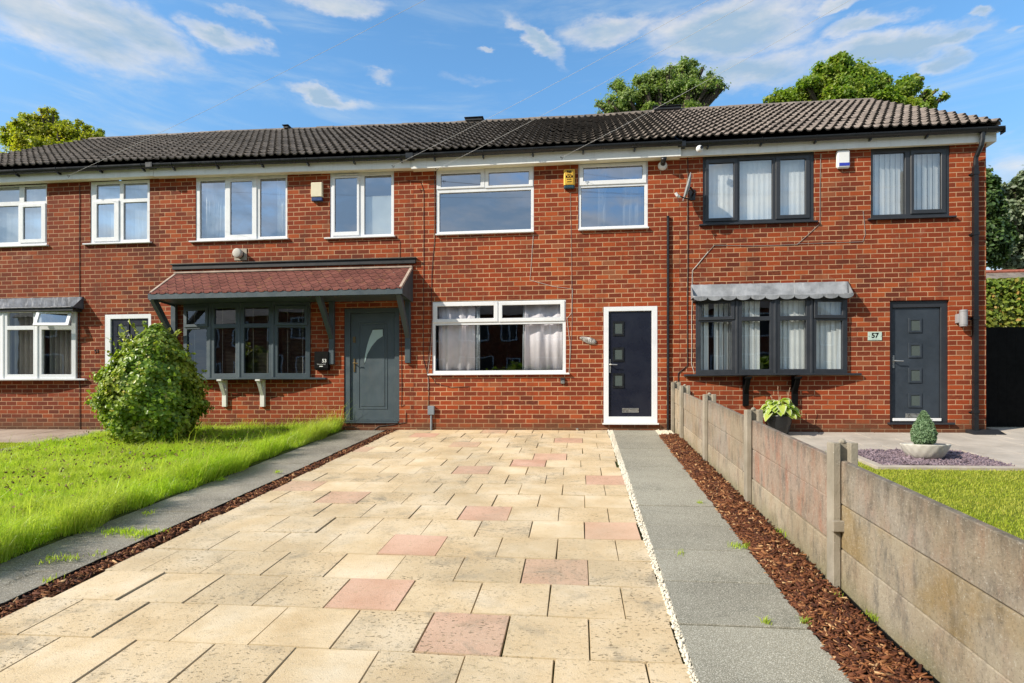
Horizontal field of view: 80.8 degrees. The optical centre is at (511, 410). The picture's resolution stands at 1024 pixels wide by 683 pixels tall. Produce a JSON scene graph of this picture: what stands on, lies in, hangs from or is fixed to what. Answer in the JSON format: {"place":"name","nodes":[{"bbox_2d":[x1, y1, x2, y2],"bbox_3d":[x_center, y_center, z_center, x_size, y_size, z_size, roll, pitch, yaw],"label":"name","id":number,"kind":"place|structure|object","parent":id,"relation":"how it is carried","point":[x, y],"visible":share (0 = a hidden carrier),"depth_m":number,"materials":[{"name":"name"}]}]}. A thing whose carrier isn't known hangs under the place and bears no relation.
{"place":"outdoors","nodes":[
{"label":"outdoors","id":0,"kind":"place"},
{"bbox_2d":[0,441,25,448],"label":"grass","id":1,"kind":"structure","parent":0,"point":[6,444],"depth_m":10.00,"materials":[{"name":"green plant"}]},
{"bbox_2d":[0,429,103,451],"bbox_3d":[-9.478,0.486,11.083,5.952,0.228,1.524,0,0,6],"label":"patio","id":2,"kind":"structure","parent":0,"point":[19,435],"depth_m":11.18,"materials":[{"name":"grey concrete"}]},
{"bbox_2d":[0,403,353,563],"bbox_3d":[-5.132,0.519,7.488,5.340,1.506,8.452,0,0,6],"label":"long grass","id":3,"kind":"structure","parent":0,"point":[66,512],"depth_m":7.09,"materials":[{"name":"green plant"}]},
{"bbox_2d":[0,426,288,521],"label":"seed heads","id":4,"kind":"object","parent":3,"relation":"on","point":[109,460],"visible":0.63,"depth_m":8.14,"materials":[{"name":"green plant"}]},
{"bbox_2d":[84,319,214,445],"bbox_3d":[-5.773,-0.412,9.613,1.780,2.065,1.782,0,0,6],"label":"garden shrub","id":5,"kind":"object","parent":3,"relation":"on","point":[150,380],"visible":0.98,"depth_m":9.18,"materials":[{"name":"green plant"}]},
{"bbox_2d":[0,430,384,602],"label":"neighbour path","id":6,"kind":"structure","parent":0,"point":[21,574],"depth_m":5.62,"materials":[{"name":"grey concrete"}]},
{"bbox_2d":[0,428,398,618],"bbox_3d":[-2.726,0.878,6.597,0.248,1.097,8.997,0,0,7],"label":"bark edging","id":7,"kind":"object","parent":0,"point":[17,602],"visible":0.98,"depth_m":4.90,"materials":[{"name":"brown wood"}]},
{"bbox_2d":[0,429,387,611],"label":"edging strip","id":8,"kind":"object","parent":7,"relation":"on","point":[95,561],"visible":0.35,"depth_m":4.90,"materials":[{"name":"grey concrete"}]},
{"bbox_2d":[0,430,691,682],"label":"driveway","id":9,"kind":"structure","parent":0,"point":[399,556],"depth_m":3.93,"materials":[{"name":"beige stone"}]},
{"bbox_2d":[0,0,1023,269],"label":"sky","id":10,"kind":"structure","parent":0,"point":[119,67],"materials":[{"name":"blue"}]},
{"bbox_2d":[613,430,852,682],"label":"garden path","id":11,"kind":"structure","parent":0,"point":[723,594],"depth_m":3.80,"materials":[{"name":"stone"}]},
{"bbox_2d":[33,470,878,625],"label":"weed tufts","id":12,"kind":"object","parent":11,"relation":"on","point":[144,532],"visible":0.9,"depth_m":4.84,"materials":[{"name":"green plant"}]},
{"bbox_2d":[659,433,933,682],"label":"bark mulch","id":13,"kind":"object","parent":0,"point":[715,485],"visible":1,"depth_m":3.68,"materials":[{"name":"brown wood"}]},
{"bbox_2d":[838,586,939,682],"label":"weed membrane","id":14,"kind":"object","parent":13,"relation":"on","point":[933,679],"visible":0.4,"depth_m":3.10,"materials":[{"name":"black paint"}]},
{"bbox_2d":[788,428,1023,466],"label":"patio","id":15,"kind":"structure","parent":0,"point":[1009,447],"depth_m":9.27,"materials":[{"name":"grey concrete"}]},
{"bbox_2d":[759,389,801,434],"bbox_3d":[4.447,0.001,10.016,0.720,0.816,0.642,0,0,6],"label":"potted hosta","id":16,"kind":"object","parent":15,"relation":"on","point":[779,415],"visible":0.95,"depth_m":9.86,"materials":[{"name":"green plant"}]},
{"bbox_2d":[825,451,1023,539],"bbox_3d":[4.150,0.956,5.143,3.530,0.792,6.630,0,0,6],"label":"short grass","id":17,"kind":"structure","parent":0,"point":[956,475],"depth_m":6.28,"materials":[{"name":"green plant"}]},
{"bbox_2d":[858,449,1023,470],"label":"edging","id":18,"kind":"object","parent":17,"relation":"on","point":[871,463],"visible":0.34,"depth_m":7.28,"materials":[{"name":"concrete"}]},
{"bbox_2d":[858,447,1014,465],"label":"slate chips","id":19,"kind":"object","parent":18,"relation":"on","point":[896,456],"visible":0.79,"depth_m":7.68,"materials":[{"name":"purple gravel"}]},
{"bbox_2d":[900,443,950,458],"bbox_3d":[5.389,0.532,7.844,0.557,0.190,0.552,0,0,6],"label":"bowl planter","id":20,"kind":"object","parent":19,"relation":"on","point":[937,450],"visible":0.85,"depth_m":7.66,"materials":[{"name":"concrete"}]},
{"bbox_2d":[910,410,937,444],"bbox_3d":[5.374,0.237,7.849,0.330,0.481,0.313,0,0,6],"label":"dwarf conifer","id":21,"kind":"object","parent":20,"relation":"on","point":[923,430],"visible":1,"depth_m":7.77,"materials":[{"name":"green plant"}]},
{"bbox_2d":[986,427,1023,428],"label":"side passage","id":22,"kind":"object","parent":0,"point":[1004,427],"visible":0.16,"depth_m":10.50,"materials":[{"name":"stone"}]},
{"bbox_3d":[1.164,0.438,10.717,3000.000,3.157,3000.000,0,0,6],"label":"ground","id":23,"kind":"structure","parent":0,"visible":0},
{"bbox_2d":[0,105,105,152],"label":"tree","id":24,"kind":"object","parent":23,"relation":"on","point":[26,131],"visible":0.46,"depth_m":26.83,"materials":[{"name":"green plant"}]},
{"bbox_2d":[0,128,266,429],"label":"terraced house","id":25,"kind":"structure","parent":23,"relation":"on","point":[79,266],"depth_m":11.78,"materials":[{"name":"red brick"}]},
{"bbox_2d":[0,184,48,247],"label":"window","id":26,"kind":"structure","parent":25,"relation":"in","point":[23,208],"depth_m":11.98,"materials":[{"name":"white plastic"}]},
{"bbox_2d":[0,308,86,380],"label":"bay window","id":27,"kind":"structure","parent":25,"relation":"in","point":[30,327],"depth_m":11.77,"materials":[{"name":"white plastic"}]},
{"bbox_2d":[82,180,151,244],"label":"window","id":28,"kind":"structure","parent":25,"relation":"in","point":[120,210],"depth_m":11.74,"materials":[{"name":"white plastic"}]},
{"bbox_2d":[112,319,147,361],"bbox_3d":[-7.417,-0.787,11.662,0.782,1.971,0.119,0,0,6],"label":"door","id":29,"kind":"structure","parent":25,"relation":"in","point":[139,327],"depth_m":11.69,"materials":[{"name":"grey glass"}]},
{"bbox_2d":[145,121,456,430],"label":"terraced house","id":30,"kind":"structure","parent":23,"relation":"on","point":[332,273],"depth_m":11.24,"materials":[{"name":"red brick"}]},
{"bbox_2d":[189,175,288,242],"bbox_3d":[-5.167,-3.834,11.493,1.981,1.251,0.286,0,0,6],"label":"window","id":31,"kind":"structure","parent":30,"relation":"in","point":[217,190],"depth_m":11.51,"materials":[{"name":"white plastic"}]},
{"bbox_2d":[232,248,246,260],"bbox_3d":[-5.152,-2.954,11.332,0.251,0.223,0.138,0,0,6],"label":"boiler flue","id":32,"kind":"object","parent":30,"relation":"attached to","point":[239,254],"visible":1,"depth_m":11.32,"materials":[{"name":"white plastic"}]},
{"bbox_2d":[183,302,326,379],"bbox_3d":[-4.901,-1.313,11.312,2.887,1.474,0.323,0,0,6],"label":"bay window","id":33,"kind":"structure","parent":30,"relation":"in","point":[210,324],"depth_m":11.23,"materials":[{"name":"grey plastic"}]},
{"bbox_2d":[311,182,322,201],"bbox_3d":[-3.630,-4.067,11.198,0.216,0.342,0.072,0,0,6],"label":"alarm box","id":34,"kind":"object","parent":30,"relation":"attached to","point":[316,191],"visible":1,"depth_m":11.17,"materials":[{"name":"beige plastic"}]},
{"bbox_2d":[314,351,329,369],"bbox_3d":[-3.527,-0.918,11.173,0.269,0.344,0.101,0,0,6],"label":"letter box","id":35,"kind":"object","parent":30,"relation":"attached to","point":[321,360],"visible":1,"depth_m":11.13,"materials":[{"name":"black paint"}]},
{"bbox_2d":[324,171,394,239],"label":"window","id":36,"kind":"structure","parent":30,"relation":"in","point":[375,214],"depth_m":11.19,"materials":[{"name":"white plastic"}]},
{"bbox_2d":[351,313,394,419],"bbox_3d":[-2.590,-0.812,11.156,0.845,1.986,0.119,0,0,6],"label":"door","id":37,"kind":"structure","parent":30,"relation":"in","point":[372,334],"depth_m":11.17,"materials":[{"name":"grey plastic"}]},
{"bbox_2d":[406,104,681,431],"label":"terraced house","id":38,"kind":"structure","parent":23,"relation":"on","point":[530,267],"depth_m":10.82,"materials":[{"name":"red brick"}]},
{"bbox_2d":[428,406,434,429],"bbox_3d":[-1.475,0.169,10.972,0.121,0.502,0.057,0,0,6],"label":"junction box","id":39,"kind":"object","parent":38,"relation":"attached to","point":[431,410],"visible":0.87,"depth_m":10.95,"materials":[{"name":"grey plastic"}]},
{"bbox_2d":[435,166,533,235],"bbox_3d":[-0.496,-3.825,10.908,1.796,1.266,0.132,0,0,6],"label":"window","id":40,"kind":"structure","parent":38,"relation":"in","point":[484,187],"depth_m":10.90,"materials":[{"name":"white plastic"}]},
{"bbox_2d":[427,299,568,374],"bbox_3d":[-0.249,-1.312,10.924,2.577,1.346,0.216,0,0,6],"label":"window","id":41,"kind":"structure","parent":38,"relation":"in","point":[543,322],"depth_m":10.93,"materials":[{"name":"white plastic"}]},
{"bbox_2d":[564,169,574,188],"bbox_3d":[1.019,-4.111,10.694,0.202,0.338,0.070,0,0,6],"label":"alarm box","id":42,"kind":"object","parent":38,"relation":"attached to","point":[569,178],"visible":1,"depth_m":10.66,"materials":[{"name":"yellow plastic"}]},
{"bbox_2d":[580,337,595,343],"bbox_3d":[1.351,-1.242,10.676,0.297,0.139,0.034,0,0,6],"label":"house number","id":43,"kind":"object","parent":38,"relation":"attached to","point":[588,340],"visible":1,"depth_m":10.66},
{"bbox_2d":[578,161,648,230],"bbox_3d":[1.803,-3.828,10.745,1.230,1.265,0.304,0,0,6],"label":"window","id":44,"kind":"structure","parent":38,"relation":"in","point":[632,182],"depth_m":10.72,"materials":[{"name":"white plastic"}]},
{"bbox_2d":[609,311,650,415],"bbox_3d":[2.088,-0.821,10.627,0.742,1.858,0.119,0,0,6],"label":"door","id":45,"kind":"structure","parent":38,"relation":"in","point":[629,332],"depth_m":10.64,"materials":[{"name":"black plastic"}]},
{"bbox_2d":[658,157,666,169],"bbox_3d":[2.631,-4.303,10.452,0.161,0.184,0.203,0,0,6],"label":"security camera","id":46,"kind":"object","parent":38,"relation":"attached to","point":[662,164],"visible":1,"depth_m":10.49,"materials":[{"name":"white plastic"}]},
{"bbox_2d":[607,430,699,682],"bbox_3d":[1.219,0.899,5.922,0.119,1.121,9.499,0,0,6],"label":"white gravel","id":47,"kind":"structure","parent":23,"relation":"on","point":[675,626],"depth_m":4.25,"materials":[{"name":"white gravel"}]},
{"bbox_2d":[593,55,730,113],"bbox_3d":[5.435,-6.495,22.903,5.387,13.993,3.482,0,0,6],"label":"tree","id":48,"kind":"object","parent":23,"relation":"on","point":[655,87],"visible":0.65,"depth_m":22.47,"materials":[{"name":"green plant"}]},
{"bbox_2d":[651,98,1006,434],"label":"terraced house","id":49,"kind":"structure","parent":23,"relation":"on","point":[806,265],"depth_m":10.24,"materials":[{"name":"brick"}]},
{"bbox_2d":[675,172,694,201],"bbox_3d":[2.981,-3.773,10.289,0.255,0.522,0.576,0,0,31],"label":"satellite dish","id":50,"kind":"object","parent":49,"relation":"attached to","point":[691,192],"visible":1,"depth_m":10.21,"materials":[{"name":"grey metal"}]},
{"bbox_2d":[696,145,702,151],"bbox_3d":[3.195,-4.458,10.218,0.120,0.118,0.070,0,0,6],"label":"security camera","id":51,"kind":"object","parent":49,"relation":"attached to","point":[699,148],"visible":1,"depth_m":10.22,"materials":[{"name":"white plastic"}]},
{"bbox_2d":[699,152,817,225],"bbox_3d":[4.243,-3.835,10.412,1.965,1.246,0.169,0,0,6],"label":"window","id":52,"kind":"structure","parent":49,"relation":"in","point":[778,188],"depth_m":10.45,"materials":[{"name":"plastic"}]},
{"bbox_2d":[684,299,861,375],"bbox_3d":[4.449,-1.272,10.301,2.922,1.354,0.313,0,0,6],"label":"bay window","id":53,"kind":"structure","parent":49,"relation":"in","point":[808,337],"depth_m":10.27,"materials":[{"name":"plastic"}]},
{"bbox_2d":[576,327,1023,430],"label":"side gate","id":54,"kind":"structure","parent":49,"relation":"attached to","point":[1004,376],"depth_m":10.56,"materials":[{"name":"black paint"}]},
{"bbox_2d":[836,150,849,168],"bbox_3d":[5.615,-4.255,10.195,0.210,0.306,0.071,0,0,6],"label":"alarm box","id":55,"kind":"object","parent":49,"relation":"attached to","point":[842,159],"visible":1,"depth_m":10.17,"materials":[{"name":"white plastic"}]},
{"bbox_2d":[868,332,881,339],"bbox_3d":[6.138,-1.256,10.166,0.223,0.144,0.015,0,0,6],"label":"house number","id":56,"kind":"object","parent":49,"relation":"attached to","point":[874,335],"visible":1,"depth_m":10.16,"materials":[{"name":"black paint"}]},
{"bbox_2d":[867,145,956,219],"bbox_3d":[6.715,-3.838,10.151,1.381,1.241,0.183,0,0,6],"label":"window","id":57,"kind":"structure","parent":49,"relation":"in","point":[908,154],"depth_m":10.19,"materials":[{"name":"plastic"}]},
{"bbox_2d":[892,308,940,420],"bbox_3d":[6.828,-0.775,10.158,0.764,1.917,0.119,0,0,6],"label":"door","id":58,"kind":"structure","parent":49,"relation":"in","point":[915,331],"depth_m":10.17,"materials":[{"name":"grey plastic"}]},
{"bbox_2d":[955,309,967,326],"bbox_3d":[7.455,-1.523,9.952,0.136,0.270,0.159,0,0,6],"label":"wall lamp","id":59,"kind":"object","parent":49,"relation":"attached to","point":[961,318],"visible":1,"depth_m":9.89,"materials":[{"name":"silver metal"}]},
{"bbox_2d":[671,381,1023,682],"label":"concrete fence","id":60,"kind":"object","parent":23,"relation":"on","point":[937,586],"visible":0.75,"depth_m":3.27,"materials":[{"name":"beige concrete"}]},
{"bbox_2d":[762,50,950,108],"bbox_3d":[12.697,-6.290,22.187,5.523,13.585,4.569,0,0,41],"label":"tree","id":61,"kind":"object","parent":23,"relation":"on","point":[838,75],"visible":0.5,"depth_m":21.42,"materials":[{"name":"green plant"}]},
{"bbox_2d":[986,165,1019,270],"bbox_3d":[13.105,-3.232,16.959,1.837,7.470,1.477,0,0,6],"label":"tree","id":62,"kind":"object","parent":23,"relation":"on","point":[1002,237],"visible":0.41,"depth_m":16.48,"materials":[{"name":"green plant"}]},
{"bbox_2d":[986,277,1023,326],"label":"hedge","id":63,"kind":"object","parent":23,"relation":"on","point":[1004,302],"visible":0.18,"depth_m":21.91,"materials":[{"name":"green plant"}]},
{"bbox_2d":[986,170,1023,269],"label":"tree","id":64,"kind":"object","parent":23,"relation":"on","point":[1014,192],"visible":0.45,"depth_m":33.30,"materials":[{"name":"green plant"}]},
{"bbox_2d":[986,269,1023,278],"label":"background house","id":65,"kind":"structure","parent":23,"relation":"on","point":[1011,273],"depth_m":29.15,"materials":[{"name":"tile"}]},
{"bbox_3d":[9.922,-2.727,1.517,0.280,8.746,0.280,0,0,6],"label":"telegraph pole","id":66,"kind":"object","parent":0,"visible":0},
{"bbox_2d":[68,0,423,177],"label":"telephone wire","id":67,"kind":"object","parent":66,"relation":"attached to","point":[244,91],"visible":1,"depth_m":9.15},
{"bbox_2d":[393,0,707,166],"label":"telephone wire","id":68,"kind":"object","parent":66,"relation":"attached to","point":[545,88],"visible":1,"depth_m":8.79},
{"bbox_2d":[435,0,752,170],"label":"telephone wire","id":69,"kind":"object","parent":66,"relation":"attached to","point":[618,74],"visible":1,"depth_m":8.36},
{"bbox_2d":[560,0,849,158],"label":"telephone wire","id":70,"kind":"object","parent":66,"relation":"attached to","point":[714,76],"visible":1,"depth_m":8.44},
{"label":"gravel patch bed","id":71,"kind":"structure","parent":0,"visible":0},
{"bbox_2d":[655,429,674,434],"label":"white gravel","id":72,"kind":"structure","parent":71,"relation":"on","point":[658,431],"depth_m":10.36,"materials":[{"name":"white gravel"}]}
]}

